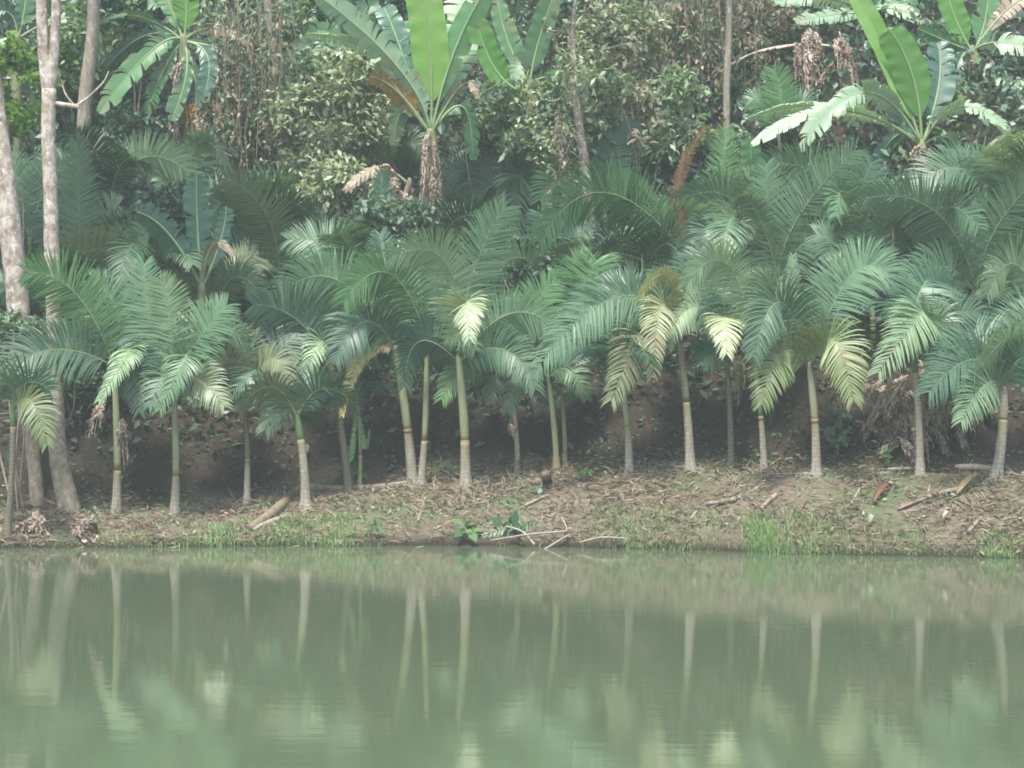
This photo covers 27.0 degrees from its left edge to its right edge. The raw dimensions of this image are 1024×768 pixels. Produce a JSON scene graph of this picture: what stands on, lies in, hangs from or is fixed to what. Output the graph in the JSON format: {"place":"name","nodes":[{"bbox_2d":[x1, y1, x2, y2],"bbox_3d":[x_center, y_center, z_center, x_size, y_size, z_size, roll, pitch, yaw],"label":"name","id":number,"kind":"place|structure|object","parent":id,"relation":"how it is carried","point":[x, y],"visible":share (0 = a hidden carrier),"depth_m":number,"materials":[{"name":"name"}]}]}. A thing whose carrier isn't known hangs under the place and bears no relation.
{"place":"outdoors","nodes":[
{"label":"outdoors","id":0,"kind":"place"},
{"bbox_2d":[0,546,1023,767],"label":"water","id":1,"kind":"structure","parent":0,"point":[373,657],"depth_m":18.26,"materials":[{"name":"green liquid"}]},
{"bbox_2d":[0,0,1023,558],"bbox_3d":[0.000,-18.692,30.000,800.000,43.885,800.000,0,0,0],"label":"ground","id":2,"kind":"structure","parent":0,"point":[206,468],"depth_m":33.26,"materials":[{"name":"soil"}]},
{"bbox_2d":[0,307,43,516],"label":"palm tree","id":3,"kind":"object","parent":2,"relation":"on","point":[12,322],"visible":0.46,"depth_m":32.46,"materials":[{"name":"green plant"}]},
{"bbox_2d":[0,75,44,505],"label":"tree","id":4,"kind":"object","parent":2,"relation":"on","point":[12,246],"visible":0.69,"depth_m":32.94,"materials":[{"name":"grey plant"}]},
{"bbox_2d":[0,352,61,535],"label":"palm tree","id":5,"kind":"object","parent":2,"relation":"on","point":[25,387],"visible":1,"depth_m":30.72,"materials":[{"name":"green plant"}]},
{"bbox_2d":[0,30,61,242],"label":"leafy shrub","id":6,"kind":"object","parent":2,"relation":"on","point":[20,117],"visible":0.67,"depth_m":35.07,"materials":[{"name":"green plant"}]},
{"bbox_2d":[0,0,102,185],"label":"banana plant","id":7,"kind":"object","parent":2,"relation":"on","point":[21,16],"visible":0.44,"depth_m":38.18,"materials":[{"name":"plant"}]},
{"bbox_2d":[12,148,92,249],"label":"palm tree","id":8,"kind":"object","parent":2,"relation":"on","point":[33,200],"visible":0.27,"depth_m":36.28,"materials":[{"name":"green plant"}]},
{"bbox_2d":[15,508,98,544],"bbox_3d":[-6.522,2.173,31.068,1.449,0.693,0.880,0,0,0],"label":"leaf heap","id":9,"kind":"object","parent":2,"relation":"on","point":[37,521],"visible":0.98,"depth_m":30.99,"materials":[{"name":"plant"}]},
{"bbox_2d":[36,0,108,512],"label":"tree","id":10,"kind":"object","parent":2,"relation":"on","point":[66,494],"visible":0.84,"depth_m":32.47,"materials":[{"name":"grey plant"}]},
{"bbox_2d":[28,0,117,130],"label":"leafy shrub","id":11,"kind":"object","parent":2,"relation":"on","point":[72,35],"visible":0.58,"depth_m":38.48,"materials":[{"name":"green plant"}]},
{"bbox_2d":[0,221,150,314],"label":"palm tree","id":12,"kind":"object","parent":2,"relation":"on","point":[85,251],"visible":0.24,"depth_m":34.89,"materials":[{"name":"green plant"}]},
{"bbox_2d":[24,134,129,304],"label":"palm tree","id":13,"kind":"object","parent":2,"relation":"on","point":[88,209],"visible":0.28,"depth_m":35.47,"materials":[{"name":"green plant"}]},
{"bbox_2d":[0,245,158,514],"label":"palm tree","id":14,"kind":"object","parent":2,"relation":"on","point":[99,334],"visible":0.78,"depth_m":32.10,"materials":[{"name":"green plant"}]},
{"bbox_2d":[31,308,129,434],"bbox_3d":[-7.039,-0.210,34.082,2.106,2.068,1.366,0,0,0],"label":"leafy shrub","id":15,"kind":"object","parent":2,"relation":"on","point":[97,378],"visible":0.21,"depth_m":34.11,"materials":[{"name":"green plant"}]},
{"bbox_2d":[77,0,99,221],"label":"tree","id":16,"kind":"object","parent":2,"relation":"on","point":[87,79],"visible":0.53,"depth_m":37.10,"materials":[{"name":"grey plant"}]},
{"bbox_2d":[23,118,208,211],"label":"palm tree","id":17,"kind":"object","parent":2,"relation":"on","point":[118,166],"visible":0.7,"depth_m":36.79,"materials":[{"name":"green plant"}]},
{"bbox_2d":[61,0,191,132],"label":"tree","id":18,"kind":"object","parent":2,"relation":"on","point":[150,4],"visible":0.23,"depth_m":39.30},
{"bbox_2d":[91,100,179,211],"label":"palm tree","id":19,"kind":"object","parent":2,"relation":"on","point":[132,122],"visible":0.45,"depth_m":37.36,"materials":[{"name":"green plant"}]},
{"bbox_2d":[99,0,182,116],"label":"leafy shrub","id":20,"kind":"object","parent":2,"relation":"on","point":[159,14],"visible":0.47,"depth_m":39.10,"materials":[{"name":"green plant"}]},
{"bbox_2d":[112,173,192,339],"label":"palm tree","id":21,"kind":"object","parent":2,"relation":"on","point":[169,205],"visible":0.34,"depth_m":35.44,"materials":[{"name":"green plant"}]},
{"bbox_2d":[89,208,215,290],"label":"palm tree","id":22,"kind":"object","parent":2,"relation":"on","point":[143,235],"visible":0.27,"depth_m":35.26,"materials":[{"name":"green plant"}]},
{"bbox_2d":[72,199,260,288],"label":"palm tree","id":23,"kind":"object","parent":2,"relation":"on","point":[136,250],"visible":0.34,"depth_m":34.70,"materials":[{"name":"green plant"}]},
{"bbox_2d":[97,0,252,159],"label":"banana plant","id":24,"kind":"object","parent":2,"relation":"on","point":[185,107],"visible":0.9,"depth_m":37.39,"materials":[{"name":"plant"}]},
{"bbox_2d":[107,254,263,515],"bbox_3d":[-4.867,0.041,32.295,2.432,4.044,2.027,0,0,-13],"label":"palm tree","id":25,"kind":"object","parent":2,"relation":"on","point":[173,346],"visible":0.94,"depth_m":31.94,"materials":[{"name":"green plant"}]},
{"bbox_2d":[135,174,236,407],"bbox_3d":[-5.276,-1.512,34.649,1.668,3.801,0.538,0,0,0],"label":"banana plant","id":26,"kind":"object","parent":2,"relation":"on","point":[215,249],"visible":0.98,"depth_m":34.74,"materials":[{"name":"plant"}]},
{"bbox_2d":[121,121,260,207],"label":"palm tree","id":27,"kind":"object","parent":2,"relation":"on","point":[201,145],"visible":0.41,"depth_m":36.97,"materials":[{"name":"green plant"}]},
{"bbox_2d":[146,237,285,323],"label":"palm tree","id":28,"kind":"object","parent":2,"relation":"on","point":[233,276],"visible":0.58,"depth_m":35.24,"materials":[{"name":"green plant"}]},
{"bbox_2d":[200,52,289,176],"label":"leafy shrub","id":29,"kind":"object","parent":2,"relation":"on","point":[251,125],"visible":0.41,"depth_m":37.68,"materials":[{"name":"green plant"}]},
{"bbox_2d":[190,315,313,504],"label":"palm tree","id":30,"kind":"object","parent":2,"relation":"on","point":[241,369],"visible":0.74,"depth_m":32.51,"materials":[{"name":"green plant"}]},
{"bbox_2d":[181,159,323,300],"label":"palm tree","id":31,"kind":"object","parent":2,"relation":"on","point":[222,201],"visible":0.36,"depth_m":35.88,"materials":[{"name":"green plant"}]},
{"bbox_2d":[195,0,315,179],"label":"vine curtain","id":32,"kind":"object","parent":2,"relation":"on","point":[241,87],"visible":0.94,"depth_m":37.13,"materials":[{"name":"brown plant"}]},
{"bbox_2d":[215,165,328,332],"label":"palm tree","id":33,"kind":"object","parent":2,"relation":"on","point":[274,243],"visible":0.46,"depth_m":35.51,"materials":[{"name":"green plant"}]},
{"bbox_2d":[247,484,300,530],"bbox_3d":[-3.512,1.868,32.328,0.316,0.626,2.310,0,0,12],"label":"fallen log","id":34,"kind":"object","parent":2,"relation":"on","point":[276,508],"visible":0.81,"depth_m":31.74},
{"bbox_2d":[209,160,370,298],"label":"palm tree","id":35,"kind":"object","parent":2,"relation":"on","point":[346,197],"visible":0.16,"depth_m":36.22,"materials":[{"name":"green plant"}]},
{"bbox_2d":[255,0,344,140],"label":"leafy shrub","id":36,"kind":"object","parent":2,"relation":"on","point":[320,14],"visible":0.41,"depth_m":39.21,"materials":[{"name":"green plant"}]},
{"bbox_2d":[236,353,365,508],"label":"palm tree","id":37,"kind":"object","parent":2,"relation":"on","point":[313,392],"visible":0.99,"depth_m":32.12,"materials":[{"name":"green plant"}]},
{"bbox_2d":[242,265,401,492],"bbox_3d":[-2.892,-0.068,33.273,2.546,3.673,2.354,0,0,0],"label":"palm tree","id":38,"kind":"object","parent":2,"relation":"on","point":[314,330],"visible":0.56,"depth_m":32.85,"materials":[{"name":"green plant"}]},
{"bbox_2d":[269,150,393,238],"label":"leafy shrub","id":39,"kind":"object","parent":2,"relation":"on","point":[339,179],"visible":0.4,"depth_m":36.37,"materials":[{"name":"green plant"}]},
{"bbox_2d":[253,48,410,192],"bbox_3d":[-3.175,-4.048,37.298,2.853,3.645,1.422,0,0,-18],"label":"leafy shrub","id":40,"kind":"object","parent":2,"relation":"on","point":[333,96],"visible":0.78,"depth_m":37.03,"materials":[{"name":"green plant"}]},
{"bbox_2d":[271,41,397,177],"bbox_3d":[-3.029,-4.336,37.655,2.577,3.534,1.372,0,0,0],"label":"leafy shrub","id":41,"kind":"object","parent":2,"relation":"on","point":[308,65],"visible":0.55,"depth_m":37.38,"materials":[{"name":"green plant"}]},
{"bbox_2d":[282,0,410,146],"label":"banana plant","id":42,"kind":"object","parent":2,"relation":"on","point":[363,8],"visible":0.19,"depth_m":38.84,"materials":[{"name":"plant"}]},
{"bbox_2d":[266,226,456,488],"bbox_3d":[-2.365,-0.404,33.361,2.820,4.163,2.130,0,0,12],"label":"palm tree","id":43,"kind":"object","parent":2,"relation":"on","point":[382,322],"visible":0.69,"depth_m":32.93,"materials":[{"name":"green plant"}]},
{"bbox_2d":[277,213,446,344],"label":"palm tree","id":44,"kind":"object","parent":2,"relation":"on","point":[346,240],"visible":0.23,"depth_m":35.25,"materials":[{"name":"green plant"}]},
{"bbox_2d":[333,363,396,484],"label":"palm tree","id":45,"kind":"object","parent":2,"relation":"on","point":[362,382],"visible":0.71,"depth_m":33.30,"materials":[{"name":"plant"}]},
{"bbox_2d":[311,167,425,264],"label":"palm tree","id":46,"kind":"object","parent":2,"relation":"on","point":[379,179],"visible":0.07,"depth_m":35.54,"materials":[{"name":"green plant"}]},
{"bbox_2d":[343,164,411,217],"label":"banana plant","id":47,"kind":"object","parent":2,"relation":"on","point":[350,185],"visible":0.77,"depth_m":35.83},
{"bbox_2d":[348,118,425,180],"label":"palm tree","id":48,"kind":"object","parent":2,"relation":"on","point":[402,149],"visible":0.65,"depth_m":37.78,"materials":[{"name":"green plant"}]},
{"bbox_2d":[349,191,447,367],"bbox_3d":[-1.878,-1.658,35.191,1.671,3.089,1.024,0,0,0],"label":"leafy shrub","id":49,"kind":"object","parent":2,"relation":"on","point":[368,213],"visible":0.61,"depth_m":35.07,"materials":[{"name":"green plant"}]},
{"bbox_2d":[304,0,522,280],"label":"banana plant","id":50,"kind":"object","parent":2,"relation":"on","point":[437,46],"visible":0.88,"depth_m":36.33,"materials":[{"name":"plant"}]},
{"bbox_2d":[331,237,498,488],"bbox_3d":[-1.463,-0.282,33.445,2.590,4.065,2.324,0,0,0],"label":"palm tree","id":51,"kind":"object","parent":2,"relation":"on","point":[411,296],"visible":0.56,"depth_m":32.76,"materials":[{"name":"green plant"}]},
{"bbox_2d":[346,184,520,268],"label":"palm tree","id":52,"kind":"object","parent":2,"relation":"on","point":[452,221],"visible":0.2,"depth_m":35.79,"materials":[{"name":"green plant"}]},
{"bbox_2d":[377,194,571,488],"bbox_3d":[-0.416,-0.620,32.459,3.024,4.597,2.269,0,0,-44],"label":"palm tree","id":53,"kind":"object","parent":2,"relation":"on","point":[466,306],"visible":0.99,"depth_m":32.33,"materials":[{"name":"green plant"}]},
{"bbox_2d":[423,121,528,243],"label":"palm tree","id":54,"kind":"object","parent":2,"relation":"on","point":[454,174],"visible":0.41,"depth_m":37.16,"materials":[{"name":"green plant"}]},
{"bbox_2d":[441,85,532,249],"bbox_3d":[-0.430,-3.597,37.010,1.670,3.286,1.110,0,0,0],"label":"leafy shrub","id":55,"kind":"object","parent":2,"relation":"on","point":[457,118],"visible":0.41,"depth_m":36.85,"materials":[{"name":"green plant"}]},
{"bbox_2d":[432,343,557,473],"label":"palm tree","id":56,"kind":"object","parent":2,"relation":"on","point":[487,383],"visible":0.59,"depth_m":32.92,"materials":[{"name":"green plant"}]},
{"bbox_2d":[0,0,1023,484],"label":"undergrowth","id":57,"kind":"object","parent":2,"relation":"on","point":[1006,108],"visible":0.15,"depth_m":37.41,"materials":[{"name":"plant"}]},
{"bbox_2d":[0,445,1023,557],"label":"leaf litter","id":58,"kind":"object","parent":2,"relation":"on","point":[574,485],"visible":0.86,"depth_m":31.41,"materials":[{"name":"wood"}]},
{"bbox_2d":[0,433,1023,544],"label":"ground weeds","id":59,"kind":"object","parent":2,"relation":"on","point":[544,513],"visible":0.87,"depth_m":31.66,"materials":[{"name":"plant"}]},
{"bbox_2d":[0,274,1023,501],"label":"slope weeds","id":60,"kind":"object","parent":2,"relation":"on","point":[820,407],"visible":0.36,"depth_m":33.52,"materials":[{"name":"plant"}]},
{"bbox_2d":[0,271,1023,511],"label":"fallen leaf scatter","id":61,"kind":"object","parent":2,"relation":"on","point":[550,457],"visible":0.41,"depth_m":33.52,"materials":[{"name":"plant"}]},
{"bbox_2d":[2,463,1023,558],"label":"grass","id":62,"kind":"structure","parent":2,"relation":"on","point":[763,542],"depth_m":30.49,"materials":[{"name":"plant"}]},
{"bbox_2d":[467,227,569,311],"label":"palm tree","id":63,"kind":"object","parent":2,"relation":"on","point":[520,272],"visible":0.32,"depth_m":35.01,"materials":[{"name":"green plant"}]},
{"bbox_2d":[459,144,598,236],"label":"palm tree","id":64,"kind":"object","parent":2,"relation":"on","point":[513,183],"visible":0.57,"depth_m":36.74,"materials":[{"name":"green plant"}]},
{"bbox_2d":[471,203,596,307],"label":"palm tree","id":65,"kind":"object","parent":2,"relation":"on","point":[515,257],"visible":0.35,"depth_m":35.08,"materials":[{"name":"green plant"}]},
{"bbox_2d":[491,0,584,236],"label":"banana plant","id":66,"kind":"object","parent":2,"relation":"on","point":[536,45],"visible":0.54,"depth_m":37.18,"materials":[{"name":"plant"}]},
{"bbox_2d":[491,265,599,470],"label":"palm tree","id":67,"kind":"object","parent":2,"relation":"on","point":[561,373],"visible":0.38,"depth_m":32.90,"materials":[{"name":"green plant"}]},
{"bbox_2d":[476,68,619,236],"bbox_3d":[0.660,-3.501,36.377,2.572,3.815,1.505,0,0,0],"label":"leafy shrub","id":68,"kind":"object","parent":2,"relation":"on","point":[538,137],"visible":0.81,"depth_m":36.24,"materials":[{"name":"green plant"}]},
{"bbox_2d":[515,0,631,99],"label":"leafy shrub","id":69,"kind":"object","parent":2,"relation":"on","point":[566,11],"visible":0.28,"depth_m":39.23,"materials":[{"name":"green plant"}]},
{"bbox_2d":[544,245,622,467],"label":"palm tree","id":70,"kind":"object","parent":2,"relation":"on","point":[583,262],"visible":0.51,"depth_m":33.26,"materials":[{"name":"green plant"}]},
{"bbox_2d":[542,0,625,238],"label":"tree","id":71,"kind":"object","parent":2,"relation":"on","point":[575,80],"visible":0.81,"depth_m":35.82,"materials":[{"name":"grey plant"}]},
{"bbox_2d":[537,97,584,231],"bbox_3d":[0.824,-3.552,35.515,0.805,2.516,0.999,0,0,0],"label":"vine curtain","id":72,"kind":"object","parent":71,"relation":"hanging from","point":[561,140],"visible":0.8,"depth_m":35.50,"materials":[{"name":"green plant"}]},
{"bbox_2d":[525,106,674,232],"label":"palm tree","id":73,"kind":"object","parent":2,"relation":"on","point":[623,131],"visible":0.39,"depth_m":36.32,"materials":[{"name":"green plant"}]},
{"bbox_2d":[538,0,674,160],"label":"leafy shrub","id":74,"kind":"object","parent":2,"relation":"on","point":[594,30],"visible":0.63,"depth_m":37.15,"materials":[{"name":"green plant"}]},
{"bbox_2d":[553,302,679,477],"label":"palm tree","id":75,"kind":"object","parent":2,"relation":"on","point":[622,358],"visible":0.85,"depth_m":31.61,"materials":[{"name":"green plant"}]},
{"bbox_2d":[522,240,724,471],"bbox_3d":[1.946,-0.426,31.900,1.908,3.533,3.316,0,0,42],"label":"palm tree","id":76,"kind":"object","parent":2,"relation":"on","point":[655,289],"visible":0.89,"depth_m":31.56,"materials":[{"name":"green plant"}]},
{"bbox_2d":[545,191,733,334],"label":"palm tree","id":77,"kind":"object","parent":2,"relation":"on","point":[637,236],"visible":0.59,"depth_m":34.28,"materials":[{"name":"green plant"}]},
{"bbox_2d":[528,124,758,331],"bbox_3d":[2.259,-2.535,34.878,4.107,3.422,2.634,0,0,0],"label":"palm tree","id":78,"kind":"object","parent":2,"relation":"on","point":[680,215],"visible":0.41,"depth_m":34.36,"materials":[{"name":"green plant"}]},
{"bbox_2d":[581,62,716,221],"bbox_3d":[2.314,-4.152,36.675,2.512,2.811,1.629,0,0,0],"label":"leafy shrub","id":79,"kind":"object","parent":2,"relation":"on","point":[679,136],"visible":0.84,"depth_m":36.41,"materials":[{"name":"green plant"}]},
{"bbox_2d":[627,0,752,109],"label":"leafy shrub","id":80,"kind":"object","parent":2,"relation":"on","point":[673,31],"visible":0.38,"depth_m":38.20,"materials":[{"name":"green plant"}]},
{"bbox_2d":[642,267,779,469],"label":"palm tree","id":81,"kind":"object","parent":2,"relation":"on","point":[715,324],"visible":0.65,"depth_m":31.86,"materials":[{"name":"green plant"}]},
{"bbox_2d":[723,0,731,139],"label":"tree","id":82,"kind":"object","parent":2,"relation":"on","point":[726,81],"visible":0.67,"depth_m":37.35,"materials":[{"name":"grey plant"}]},
{"bbox_2d":[633,0,778,130],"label":"vine curtain","id":83,"kind":"object","parent":82,"relation":"hanging from","point":[689,59],"visible":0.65,"depth_m":37.94,"materials":[{"name":"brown plant"}]},
{"bbox_2d":[675,234,804,470],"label":"palm tree","id":84,"kind":"object","parent":2,"relation":"on","point":[712,267],"visible":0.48,"depth_m":31.73,"materials":[{"name":"green plant"}]},
{"bbox_2d":[696,0,801,77],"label":"leafy shrub","id":85,"kind":"object","parent":2,"relation":"on","point":[781,26],"visible":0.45,"depth_m":38.63,"materials":[{"name":"green plant"}]},
{"bbox_2d":[668,161,835,283],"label":"palm tree","id":86,"kind":"object","parent":2,"relation":"on","point":[736,188],"visible":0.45,"depth_m":34.40,"materials":[{"name":"green plant"}]},
{"bbox_2d":[738,60,817,171],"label":"palm tree","id":87,"kind":"object","parent":2,"relation":"on","point":[782,94],"visible":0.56,"depth_m":36.19,"materials":[{"name":"green plant"}]},
{"bbox_2d":[702,136,869,339],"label":"palm tree","id":88,"kind":"object","parent":2,"relation":"on","point":[776,242],"visible":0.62,"depth_m":33.80,"materials":[{"name":"green plant"}]},
{"bbox_2d":[715,28,861,99],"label":"banana plant","id":89,"kind":"object","parent":2,"relation":"on","point":[811,54],"visible":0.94,"depth_m":37.84,"materials":[{"name":"plant"}]},
{"bbox_2d":[739,233,910,476],"bbox_3d":[4.492,-0.422,31.116,2.799,3.617,1.905,0,0,-44],"label":"palm tree","id":90,"kind":"object","parent":2,"relation":"on","point":[823,327],"visible":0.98,"depth_m":30.89,"materials":[{"name":"green plant"}]},
{"bbox_2d":[745,134,927,248],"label":"palm tree","id":91,"kind":"object","parent":2,"relation":"on","point":[867,168],"visible":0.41,"depth_m":34.23,"materials":[{"name":"green plant"}]},
{"bbox_2d":[822,417,853,454],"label":"seedling","id":92,"kind":"object","parent":2,"relation":"on","point":[842,439],"visible":1,"depth_m":31.91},
{"bbox_2d":[817,31,860,87],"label":"banana plant","id":93,"kind":"object","parent":2,"relation":"on","point":[844,52],"visible":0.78,"depth_m":37.64,"materials":[{"name":"plant"}]},
{"bbox_2d":[773,0,937,44],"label":"banana plant","id":94,"kind":"object","parent":2,"relation":"on","point":[885,7],"visible":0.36,"depth_m":38.40,"materials":[{"name":"plant"}]},
{"bbox_2d":[804,196,907,356],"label":"palm tree","id":95,"kind":"object","parent":2,"relation":"on","point":[823,234],"visible":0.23,"depth_m":33.36,"materials":[{"name":"green plant"}]},
{"bbox_2d":[747,0,1009,182],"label":"banana plant","id":96,"kind":"object","parent":2,"relation":"on","point":[912,83],"visible":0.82,"depth_m":35.72,"materials":[{"name":"plant"}]},
{"bbox_2d":[855,380,942,447],"bbox_3d":[5.805,0.519,32.088,1.262,1.176,0.770,0,0,-7],"label":"leaf heap","id":97,"kind":"object","parent":2,"relation":"on","point":[874,391],"visible":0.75,"depth_m":32.03,"materials":[{"name":"plant"}]},
{"bbox_2d":[839,246,987,475],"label":"palm tree","id":98,"kind":"object","parent":2,"relation":"on","point":[926,317],"visible":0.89,"depth_m":30.81,"materials":[{"name":"green plant"}]},
{"bbox_2d":[831,179,1015,333],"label":"palm tree","id":99,"kind":"object","parent":2,"relation":"on","point":[903,243],"visible":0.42,"depth_m":33.03,"materials":[{"name":"green plant"}]},
{"bbox_2d":[855,344,999,466],"bbox_3d":[6.237,0.397,31.834,2.233,2.184,1.063,0,0,0],"label":"leaf heap","id":100,"kind":"object","parent":2,"relation":"on","point":[906,400],"visible":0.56,"depth_m":31.74,"materials":[{"name":"plant"}]},
{"bbox_2d":[850,167,1023,337],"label":"palm tree","id":101,"kind":"object","parent":2,"relation":"on","point":[965,259],"visible":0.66,"depth_m":32.75,"materials":[{"name":"green plant"}]},
{"bbox_2d":[903,124,1023,243],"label":"palm tree","id":102,"kind":"object","parent":2,"relation":"on","point":[991,164],"visible":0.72,"depth_m":33.95,"materials":[{"name":"green plant"}]},
{"bbox_2d":[913,293,1023,478],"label":"palm tree","id":103,"kind":"object","parent":2,"relation":"on","point":[996,360],"visible":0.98,"depth_m":30.13,"materials":[{"name":"green plant"}]},
{"bbox_2d":[917,0,1023,99],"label":"banana plant","id":104,"kind":"object","parent":2,"relation":"on","point":[955,14],"visible":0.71,"depth_m":37.35,"materials":[{"name":"plant"}]},
{"bbox_2d":[959,233,1023,345],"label":"palm tree","id":105,"kind":"object","parent":2,"relation":"on","point":[1005,282],"visible":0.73,"depth_m":32.42,"materials":[{"name":"green plant"}]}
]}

